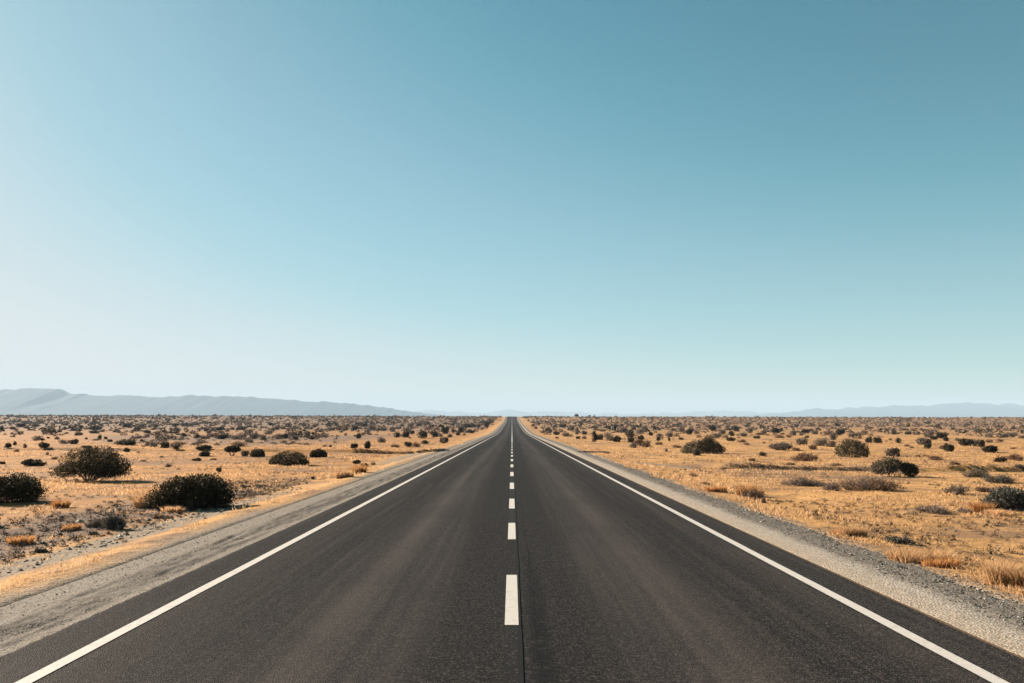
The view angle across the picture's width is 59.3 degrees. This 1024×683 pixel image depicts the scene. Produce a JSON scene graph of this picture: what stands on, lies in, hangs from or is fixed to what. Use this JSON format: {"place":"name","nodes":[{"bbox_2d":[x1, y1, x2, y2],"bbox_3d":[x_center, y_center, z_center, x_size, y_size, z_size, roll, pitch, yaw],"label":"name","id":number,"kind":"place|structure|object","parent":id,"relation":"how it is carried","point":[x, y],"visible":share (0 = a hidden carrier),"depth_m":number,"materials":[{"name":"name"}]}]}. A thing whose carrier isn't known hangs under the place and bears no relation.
{"place":"outdoors","nodes":[
{"label":"outdoors","id":0,"kind":"place"},
{"bbox_2d":[0,388,439,416],"bbox_3d":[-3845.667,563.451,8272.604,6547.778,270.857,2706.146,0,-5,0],"label":"hills","id":1,"kind":"structure","parent":0,"point":[31,401],"depth_m":7769.70,"materials":[{"name":"stone"}]},
{"bbox_2d":[0,417,506,659],"bbox_3d":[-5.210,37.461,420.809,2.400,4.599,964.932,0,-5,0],"label":"gravel shoulder","id":2,"kind":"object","parent":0,"point":[116,592],"visible":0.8,"depth_m":11.85},
{"bbox_2d":[0,417,1023,682],"bbox_3d":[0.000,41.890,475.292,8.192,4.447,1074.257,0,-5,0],"label":"road","id":3,"kind":"structure","parent":0,"point":[510,551],"depth_m":9.24,"materials":[{"name":"asphalt"}]},
{"bbox_2d":[0,416,1023,607],"bbox_3d":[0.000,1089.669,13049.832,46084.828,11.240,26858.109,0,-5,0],"label":"ground","id":4,"kind":"structure","parent":0,"point":[166,537],"depth_m":37.55,"materials":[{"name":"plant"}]},
{"bbox_2d":[4,535,37,544],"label":"grass tuft","id":5,"kind":"object","parent":4,"relation":"on","point":[26,540],"visible":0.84,"depth_m":15.51,"materials":[{"name":"plant"}]},
{"bbox_2d":[0,471,47,502],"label":"shrub","id":6,"kind":"object","parent":4,"relation":"on","point":[16,488],"visible":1,"depth_m":24.28,"materials":[{"name":"green plant"}]},
{"bbox_2d":[20,458,46,465],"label":"shrub","id":7,"kind":"object","parent":4,"relation":"on","point":[31,462],"visible":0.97,"depth_m":48.65,"materials":[{"name":"green plant"}]},
{"bbox_2d":[32,435,43,440],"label":"shrub","id":8,"kind":"object","parent":4,"relation":"on","point":[35,438],"visible":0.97,"depth_m":128.62,"materials":[{"name":"brown plant"}]},
{"bbox_2d":[35,547,47,552],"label":"twiggy shrub","id":9,"kind":"object","parent":4,"relation":"on","point":[41,550],"visible":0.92,"depth_m":14.41,"materials":[{"name":"grey plant"}]},
{"bbox_2d":[38,442,49,447],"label":"shrub","id":10,"kind":"object","parent":4,"relation":"on","point":[43,445],"visible":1,"depth_m":82.14,"materials":[{"name":"green plant"}]},
{"bbox_2d":[41,427,55,434],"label":"shrub","id":11,"kind":"object","parent":4,"relation":"on","point":[45,431],"visible":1,"depth_m":214.69,"materials":[{"name":"grey plant"}]},
{"bbox_2d":[50,496,72,508],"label":"grass tuft","id":12,"kind":"object","parent":4,"relation":"on","point":[60,503],"visible":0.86,"depth_m":22.66,"materials":[{"name":"plant"}]},
{"bbox_2d":[60,527,76,531],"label":"twiggy shrub","id":13,"kind":"object","parent":4,"relation":"on","point":[72,529],"visible":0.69,"depth_m":17.42,"materials":[{"name":"brown plant"}]},
{"bbox_2d":[61,523,83,529],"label":"grass tuft","id":14,"kind":"object","parent":4,"relation":"on","point":[74,526],"visible":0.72,"depth_m":17.66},
{"bbox_2d":[68,438,78,443],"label":"shrub","id":15,"kind":"object","parent":4,"relation":"on","point":[75,441],"visible":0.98,"depth_m":106.32,"materials":[{"name":"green plant"}]},
{"bbox_2d":[47,445,133,480],"bbox_3d":[-15.938,4.698,34.233,2.811,1.552,2.840,0,-5,0],"label":"shrub","id":16,"kind":"object","parent":4,"relation":"on","point":[98,466],"visible":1,"depth_m":33.83,"materials":[{"name":"green plant"}]},
{"bbox_2d":[84,518,104,527],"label":"twiggy shrub","id":17,"kind":"object","parent":4,"relation":"on","point":[96,523],"visible":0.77,"depth_m":18.02,"materials":[{"name":"grey plant"}]},
{"bbox_2d":[88,425,102,429],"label":"shrub","id":18,"kind":"object","parent":4,"relation":"on","point":[95,427],"visible":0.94,"depth_m":298.17,"materials":[{"name":"grey plant"}]},
{"bbox_2d":[101,511,126,529],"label":"twiggy shrub","id":19,"kind":"object","parent":4,"relation":"on","point":[110,522],"visible":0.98,"depth_m":17.49,"materials":[{"name":"grey plant"}]},
{"bbox_2d":[114,439,135,444],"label":"shrub","id":20,"kind":"object","parent":4,"relation":"on","point":[125,442],"visible":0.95,"depth_m":97.32,"materials":[{"name":"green plant"}]},
{"bbox_2d":[129,487,157,507],"bbox_3d":[-9.164,3.907,22.664,1.125,0.556,1.143,0,-5,0],"label":"grass tuft","id":21,"kind":"object","parent":4,"relation":"on","point":[137,500],"visible":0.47,"depth_m":22.49,"materials":[{"name":"plant"}]},
{"bbox_2d":[149,441,158,446],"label":"shrub","id":22,"kind":"object","parent":4,"relation":"on","point":[152,443],"visible":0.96,"depth_m":90.75,"materials":[{"name":"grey plant"}]},
{"bbox_2d":[152,514,173,518],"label":"twiggy shrub","id":23,"kind":"object","parent":4,"relation":"on","point":[157,516],"visible":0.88,"depth_m":19.87,"materials":[{"name":"brown plant"}]},
{"bbox_2d":[160,442,169,447],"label":"shrub","id":24,"kind":"object","parent":4,"relation":"on","point":[165,444],"visible":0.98,"depth_m":86.04,"materials":[{"name":"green plant"}]},
{"bbox_2d":[158,505,186,511],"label":"grass tuft","id":25,"kind":"object","parent":4,"relation":"on","point":[173,508],"visible":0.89,"depth_m":21.38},
{"bbox_2d":[170,441,183,446],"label":"shrub","id":26,"kind":"object","parent":4,"relation":"on","point":[172,444],"visible":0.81,"depth_m":89.20,"materials":[{"name":"brown plant"}]},
{"bbox_2d":[141,472,237,510],"bbox_3d":[-7.966,3.705,22.476,2.179,1.081,1.980,-1,-5,17],"label":"shrub","id":27,"kind":"object","parent":4,"relation":"on","point":[206,491],"visible":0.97,"depth_m":22.09,"materials":[{"name":"green plant"}]},
{"bbox_2d":[194,445,211,449],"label":"shrub","id":28,"kind":"object","parent":4,"relation":"on","point":[202,447],"visible":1,"depth_m":77.78,"materials":[{"name":"green plant"}]},
{"bbox_2d":[198,450,210,456],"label":"shrub","id":29,"kind":"object","parent":4,"relation":"on","point":[205,453],"visible":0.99,"depth_m":62.85,"materials":[{"name":"green plant"}]},
{"bbox_2d":[224,445,241,455],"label":"shrub","id":30,"kind":"object","parent":4,"relation":"on","point":[233,448],"visible":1,"depth_m":63.55,"materials":[{"name":"green plant"}]},
{"bbox_2d":[230,441,246,446],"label":"shrub","id":31,"kind":"object","parent":4,"relation":"on","point":[240,444],"visible":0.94,"depth_m":91.46,"materials":[{"name":"brown plant"}]},
{"bbox_2d":[241,450,249,455],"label":"shrub","id":32,"kind":"object","parent":4,"relation":"on","point":[245,453],"visible":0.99,"depth_m":62.55,"materials":[{"name":"green plant"}]},
{"bbox_2d":[250,448,264,456],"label":"shrub","id":33,"kind":"object","parent":4,"relation":"on","point":[255,453],"visible":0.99,"depth_m":61.60,"materials":[{"name":"green plant"}]},
{"bbox_2d":[268,450,309,465],"bbox_3d":[-12.100,6.346,48.832,2.254,0.931,2.185,0,-5,0],"label":"shrub","id":34,"kind":"object","parent":4,"relation":"on","point":[288,458],"visible":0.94,"depth_m":48.44,"materials":[{"name":"green plant"}]},
{"bbox_2d":[303,430,310,437],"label":"shrub","id":35,"kind":"object","parent":4,"relation":"on","point":[306,433],"visible":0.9,"depth_m":162.17,"materials":[{"name":"grey plant"}]},
{"bbox_2d":[309,449,326,457],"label":"shrub","id":36,"kind":"object","parent":4,"relation":"on","point":[315,453],"visible":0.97,"depth_m":59.51,"materials":[{"name":"green plant"}]},
{"bbox_2d":[333,470,354,478],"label":"grass tuft","id":37,"kind":"object","parent":4,"relation":"on","point":[342,474],"visible":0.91,"depth_m":34.25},
{"bbox_2d":[349,464,369,473],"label":"grass tuft","id":38,"kind":"object","parent":4,"relation":"on","point":[358,468],"visible":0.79,"depth_m":37.72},
{"bbox_2d":[364,441,370,448],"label":"shrub","id":39,"kind":"object","parent":4,"relation":"on","point":[367,444],"visible":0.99,"depth_m":83.56,"materials":[{"name":"green plant"}]},
{"bbox_2d":[377,437,386,442],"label":"shrub","id":40,"kind":"object","parent":4,"relation":"on","point":[381,440],"visible":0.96,"depth_m":114.24,"materials":[{"name":"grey plant"}]},
{"bbox_2d":[416,430,426,437],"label":"shrub","id":41,"kind":"object","parent":4,"relation":"on","point":[422,433],"visible":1,"depth_m":158.69,"materials":[{"name":"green plant"}]},
{"bbox_2d":[439,437,448,443],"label":"shrub","id":42,"kind":"object","parent":4,"relation":"on","point":[442,440],"visible":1,"depth_m":109.38,"materials":[{"name":"brown plant"}]},
{"bbox_2d":[441,426,449,433],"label":"shrub","id":43,"kind":"object","parent":4,"relation":"on","point":[445,430],"visible":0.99,"depth_m":235.80,"materials":[{"name":"grey plant"}]},
{"bbox_2d":[0,413,1023,446],"bbox_3d":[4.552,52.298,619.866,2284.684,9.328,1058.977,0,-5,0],"label":"desert scrub","id":44,"kind":"object","parent":4,"relation":"on","point":[162,437],"visible":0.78,"depth_m":441.41,"materials":[{"name":"plant"}]},
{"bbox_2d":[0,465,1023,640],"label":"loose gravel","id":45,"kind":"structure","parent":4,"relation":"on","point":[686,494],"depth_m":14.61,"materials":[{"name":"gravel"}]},
{"bbox_2d":[591,430,596,441],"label":"shrub","id":46,"kind":"object","parent":4,"relation":"on","point":[594,435],"visible":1,"depth_m":119.99,"materials":[{"name":"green plant"}]},
{"bbox_2d":[578,450,610,453],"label":"twiggy shrub","id":47,"kind":"object","parent":4,"relation":"on","point":[608,452],"visible":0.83,"depth_m":66.90,"materials":[{"name":"brown plant"}]},
{"bbox_2d":[604,432,612,440],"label":"shrub","id":48,"kind":"object","parent":4,"relation":"on","point":[608,437],"visible":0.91,"depth_m":126.16,"materials":[{"name":"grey plant"}]},
{"bbox_2d":[611,435,621,441],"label":"shrub","id":49,"kind":"object","parent":4,"relation":"on","point":[616,439],"visible":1,"depth_m":122.53,"materials":[{"name":"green plant"}]},
{"bbox_2d":[625,430,634,437],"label":"shrub","id":50,"kind":"object","parent":4,"relation":"on","point":[630,434],"visible":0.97,"depth_m":155.15,"materials":[{"name":"grey plant"}]},
{"bbox_2d":[633,439,644,445],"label":"shrub","id":51,"kind":"object","parent":4,"relation":"on","point":[638,441],"visible":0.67,"depth_m":95.20,"materials":[{"name":"brown plant"}]},
{"bbox_2d":[641,439,650,446],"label":"shrub","id":52,"kind":"object","parent":4,"relation":"on","point":[646,444],"visible":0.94,"depth_m":87.91,"materials":[{"name":"brown plant"}]},
{"bbox_2d":[692,448,700,454],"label":"shrub","id":53,"kind":"object","parent":4,"relation":"on","point":[695,451],"visible":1,"depth_m":64.54,"materials":[{"name":"brown plant"}]},
{"bbox_2d":[680,434,725,453],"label":"shrub","id":54,"kind":"object","parent":4,"relation":"on","point":[708,442],"visible":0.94,"depth_m":70.85,"materials":[{"name":"green plant"}]},
{"bbox_2d":[707,425,716,430],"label":"shrub","id":55,"kind":"object","parent":4,"relation":"on","point":[712,428],"visible":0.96,"depth_m":293.12,"materials":[{"name":"grey plant"}]},
{"bbox_2d":[704,485,726,491],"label":"grass tuft","id":56,"kind":"object","parent":4,"relation":"on","point":[718,489],"visible":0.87,"depth_m":26.91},
{"bbox_2d":[710,432,721,438],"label":"shrub","id":57,"kind":"object","parent":4,"relation":"on","point":[715,436],"visible":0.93,"depth_m":153.44,"materials":[{"name":"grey plant"}]},
{"bbox_2d":[733,484,768,495],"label":"grass tuft","id":58,"kind":"object","parent":4,"relation":"on","point":[744,489],"visible":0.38,"depth_m":26.02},
{"bbox_2d":[736,488,767,499],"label":"twiggy shrub","id":59,"kind":"object","parent":4,"relation":"on","point":[752,494],"visible":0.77,"depth_m":24.54,"materials":[{"name":"brown plant"}]},
{"bbox_2d":[771,427,781,433],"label":"shrub","id":60,"kind":"object","parent":4,"relation":"on","point":[776,430],"visible":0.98,"depth_m":240.09,"materials":[{"name":"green plant"}]},
{"bbox_2d":[766,442,792,449],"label":"shrub","id":61,"kind":"object","parent":4,"relation":"on","point":[781,446],"visible":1,"depth_m":78.02,"materials":[{"name":"grey plant"}]},
{"bbox_2d":[795,437,807,444],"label":"shrub","id":62,"kind":"object","parent":4,"relation":"on","point":[800,441],"visible":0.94,"depth_m":98.93,"materials":[{"name":"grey plant"}]},
{"bbox_2d":[780,476,828,486],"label":"twiggy shrub","id":63,"kind":"object","parent":4,"relation":"on","point":[801,481],"visible":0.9,"depth_m":30.89,"materials":[{"name":"grey plant"}]},
{"bbox_2d":[789,452,820,460],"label":"shrub","id":64,"kind":"object","parent":4,"relation":"on","point":[805,456],"visible":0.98,"depth_m":54.78,"materials":[{"name":"brown plant"}]},
{"bbox_2d":[812,437,829,445],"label":"shrub","id":65,"kind":"object","parent":4,"relation":"on","point":[823,442],"visible":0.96,"depth_m":95.23,"materials":[{"name":"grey plant"}]},
{"bbox_2d":[826,441,835,446],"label":"shrub","id":66,"kind":"object","parent":4,"relation":"on","point":[831,444],"visible":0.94,"depth_m":93.17,"materials":[{"name":"grey plant"}]},
{"bbox_2d":[821,477,841,490],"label":"twiggy shrub","id":67,"kind":"object","parent":4,"relation":"on","point":[833,486],"visible":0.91,"depth_m":28.31,"materials":[{"name":"brown plant"}]},
{"bbox_2d":[829,431,837,439],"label":"shrub","id":68,"kind":"object","parent":4,"relation":"on","point":[833,436],"visible":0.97,"depth_m":136.31,"materials":[{"name":"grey plant"}]},
{"bbox_2d":[835,429,844,434],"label":"shrub","id":69,"kind":"object","parent":4,"relation":"on","point":[839,431],"visible":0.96,"depth_m":205.81,"materials":[{"name":"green plant"}]},
{"bbox_2d":[834,523,869,536],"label":"grass tuft","id":70,"kind":"object","parent":4,"relation":"on","point":[854,531],"visible":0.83,"depth_m":15.97,"materials":[{"name":"plant"}]},
{"bbox_2d":[834,437,870,457],"bbox_3d":[23.370,7.303,61.984,2.350,1.476,2.393,-4,-6,38],"label":"shrub","id":71,"kind":"object","parent":4,"relation":"on","point":[857,447],"visible":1,"depth_m":61.63,"materials":[{"name":"green plant"}]},
{"bbox_2d":[846,432,863,436],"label":"shrub","id":72,"kind":"object","parent":4,"relation":"on","point":[851,435],"visible":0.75,"depth_m":163.85,"materials":[{"name":"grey plant"}]},
{"bbox_2d":[837,472,906,491],"bbox_3d":[11.235,4.414,28.305,1.926,0.644,1.949,0,-5,0],"label":"twiggy shrub","id":73,"kind":"object","parent":4,"relation":"on","point":[871,483],"visible":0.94,"depth_m":28.10,"materials":[{"name":"brown plant"}]},
{"bbox_2d":[873,437,880,442],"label":"shrub","id":74,"kind":"object","parent":4,"relation":"on","point":[876,440],"visible":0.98,"depth_m":104.93,"materials":[{"name":"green plant"}]},
{"bbox_2d":[884,447,900,455],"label":"shrub","id":75,"kind":"object","parent":4,"relation":"on","point":[891,451],"visible":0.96,"depth_m":63.53,"materials":[{"name":"grey plant"}]},
{"bbox_2d":[869,456,918,476],"bbox_3d":[15.754,5.172,37.130,2.090,0.882,1.257,0,-5,0],"label":"shrub","id":76,"kind":"object","parent":4,"relation":"on","point":[886,466],"visible":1,"depth_m":37.01,"materials":[{"name":"green plant"}]},
{"bbox_2d":[884,535,917,544],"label":"twiggy shrub","id":77,"kind":"object","parent":4,"relation":"on","point":[904,541],"visible":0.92,"depth_m":15.14,"materials":[{"name":"plant"}]},
{"bbox_2d":[879,545,956,563],"bbox_3d":[5.951,3.095,13.099,1.163,0.235,0.846,0,-5,0],"label":"grass tuft","id":78,"kind":"object","parent":4,"relation":"on","point":[909,556],"visible":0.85,"depth_m":13.01,"materials":[{"name":"plant"}]},
{"bbox_2d":[915,437,931,444],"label":"shrub","id":79,"kind":"object","parent":4,"relation":"on","point":[921,441],"visible":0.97,"depth_m":99.69,"materials":[{"name":"brown plant"}]},
{"bbox_2d":[923,430,934,436],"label":"shrub","id":80,"kind":"object","parent":4,"relation":"on","point":[930,434],"visible":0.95,"depth_m":163.05,"materials":[{"name":"grey plant"}]},
{"bbox_2d":[915,503,947,513],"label":"twiggy shrub","id":81,"kind":"object","parent":4,"relation":"on","point":[934,509],"visible":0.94,"depth_m":21.91,"materials":[{"name":"brown plant"}]},
{"bbox_2d":[928,455,944,459],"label":"shrub","id":82,"kind":"object","parent":4,"relation":"on","point":[931,457],"visible":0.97,"depth_m":56.84,"materials":[{"name":"brown plant"}]},
{"bbox_2d":[920,556,963,567],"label":"grass tuft","id":83,"kind":"object","parent":4,"relation":"on","point":[941,563],"visible":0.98,"depth_m":12.49,"materials":[{"name":"plant"}]},
{"bbox_2d":[935,432,948,437],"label":"shrub","id":84,"kind":"object","parent":4,"relation":"on","point":[940,435],"visible":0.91,"depth_m":150.91,"materials":[{"name":"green plant"}]},
{"bbox_2d":[941,443,953,451],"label":"shrub","id":85,"kind":"object","parent":4,"relation":"on","point":[948,447],"visible":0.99,"depth_m":72.64,"materials":[{"name":"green plant"}]},
{"bbox_2d":[941,484,968,494],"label":"twiggy shrub","id":86,"kind":"object","parent":4,"relation":"on","point":[958,490],"visible":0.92,"depth_m":26.94,"materials":[{"name":"grey plant"}]},
{"bbox_2d":[958,508,972,512],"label":"twiggy shrub","id":87,"kind":"object","parent":4,"relation":"on","point":[964,510],"visible":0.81,"depth_m":22.09,"materials":[{"name":"grey plant"}]},
{"bbox_2d":[958,438,974,445],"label":"shrub","id":88,"kind":"object","parent":4,"relation":"on","point":[966,442],"visible":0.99,"depth_m":94.02,"materials":[{"name":"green plant"}]},
{"bbox_2d":[961,467,990,477],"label":"twiggy shrub","id":89,"kind":"object","parent":4,"relation":"on","point":[974,473],"visible":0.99,"depth_m":37.28,"materials":[{"name":"brown plant"}]},
{"bbox_2d":[973,427,984,432],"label":"shrub","id":90,"kind":"object","parent":4,"relation":"on","point":[976,429],"visible":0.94,"depth_m":256.54,"materials":[{"name":"grey plant"}]},
{"bbox_2d":[965,501,996,512],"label":"grass tuft","id":91,"kind":"object","parent":4,"relation":"on","point":[978,507],"visible":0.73,"depth_m":22.31,"materials":[{"name":"plant"}]},
{"bbox_2d":[977,440,984,447],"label":"shrub","id":92,"kind":"object","parent":4,"relation":"on","point":[981,443],"visible":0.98,"depth_m":85.47,"materials":[{"name":"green plant"}]},
{"bbox_2d":[974,485,994,491],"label":"twiggy shrub","id":93,"kind":"object","parent":4,"relation":"on","point":[982,489],"visible":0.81,"depth_m":27.69,"materials":[{"name":"brown plant"}]},
{"bbox_2d":[982,433,993,437],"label":"shrub","id":94,"kind":"object","parent":4,"relation":"on","point":[989,435],"visible":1,"depth_m":172.06,"materials":[{"name":"brown plant"}]},
{"bbox_2d":[981,445,997,452],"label":"shrub","id":95,"kind":"object","parent":4,"relation":"on","point":[991,448],"visible":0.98,"depth_m":70.26,"materials":[{"name":"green plant"}]},
{"bbox_2d":[970,557,1023,587],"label":"grass tuft","id":96,"kind":"object","parent":4,"relation":"on","point":[994,575],"visible":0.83,"depth_m":11.05,"materials":[{"name":"plant"}]},
{"bbox_2d":[982,507,1013,516],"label":"grass tuft","id":97,"kind":"object","parent":4,"relation":"on","point":[994,511],"visible":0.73,"depth_m":21.67,"materials":[{"name":"plant"}]},
{"bbox_2d":[979,474,1017,483],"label":"twiggy shrub","id":98,"kind":"object","parent":4,"relation":"on","point":[1001,479],"visible":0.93,"depth_m":32.77,"materials":[{"name":"plant"}]},
{"bbox_2d":[993,456,1007,461],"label":"shrub","id":99,"kind":"object","parent":4,"relation":"on","point":[1001,459],"visible":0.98,"depth_m":51.93,"materials":[{"name":"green plant"}]},
{"bbox_2d":[995,432,1007,437],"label":"shrub","id":100,"kind":"object","parent":4,"relation":"on","point":[1005,434],"visible":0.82,"depth_m":172.26,"materials":[{"name":"brown plant"}]},
{"bbox_2d":[980,484,1023,509],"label":"shrub","id":101,"kind":"object","parent":4,"relation":"on","point":[1005,497],"visible":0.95,"depth_m":23.01,"materials":[{"name":"plant"}]},
{"bbox_2d":[1006,431,1018,436],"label":"shrub","id":102,"kind":"object","parent":4,"relation":"on","point":[1012,434],"visible":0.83,"depth_m":177.52,"materials":[{"name":"brown plant"}]},
{"bbox_2d":[1005,452,1023,460],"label":"shrub","id":103,"kind":"object","parent":4,"relation":"on","point":[1011,457],"visible":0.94,"depth_m":54.92,"materials":[{"name":"brown plant"}]},
{"bbox_2d":[0,0,1023,413],"label":"sky","id":104,"kind":"structure","parent":0,"point":[473,206],"materials":[{"name":"blue"}]},
{"bbox_2d":[411,409,785,416],"bbox_3d":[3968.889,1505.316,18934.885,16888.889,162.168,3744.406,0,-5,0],"label":"hills","id":105,"kind":"structure","parent":0,"point":[515,413],"depth_m":18296.03,"materials":[{"name":"stone"}]},
{"bbox_2d":[517,417,1023,659],"bbox_3d":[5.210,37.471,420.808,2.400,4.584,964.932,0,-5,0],"label":"gravel shoulder","id":106,"kind":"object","parent":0,"point":[994,630],"visible":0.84,"depth_m":11.85},
{"bbox_2d":[736,402,1023,416],"bbox_3d":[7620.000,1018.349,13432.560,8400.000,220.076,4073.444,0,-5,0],"label":"hills","id":107,"kind":"structure","parent":0,"point":[966,409],"depth_m":12645.86,"materials":[{"name":"stone"}]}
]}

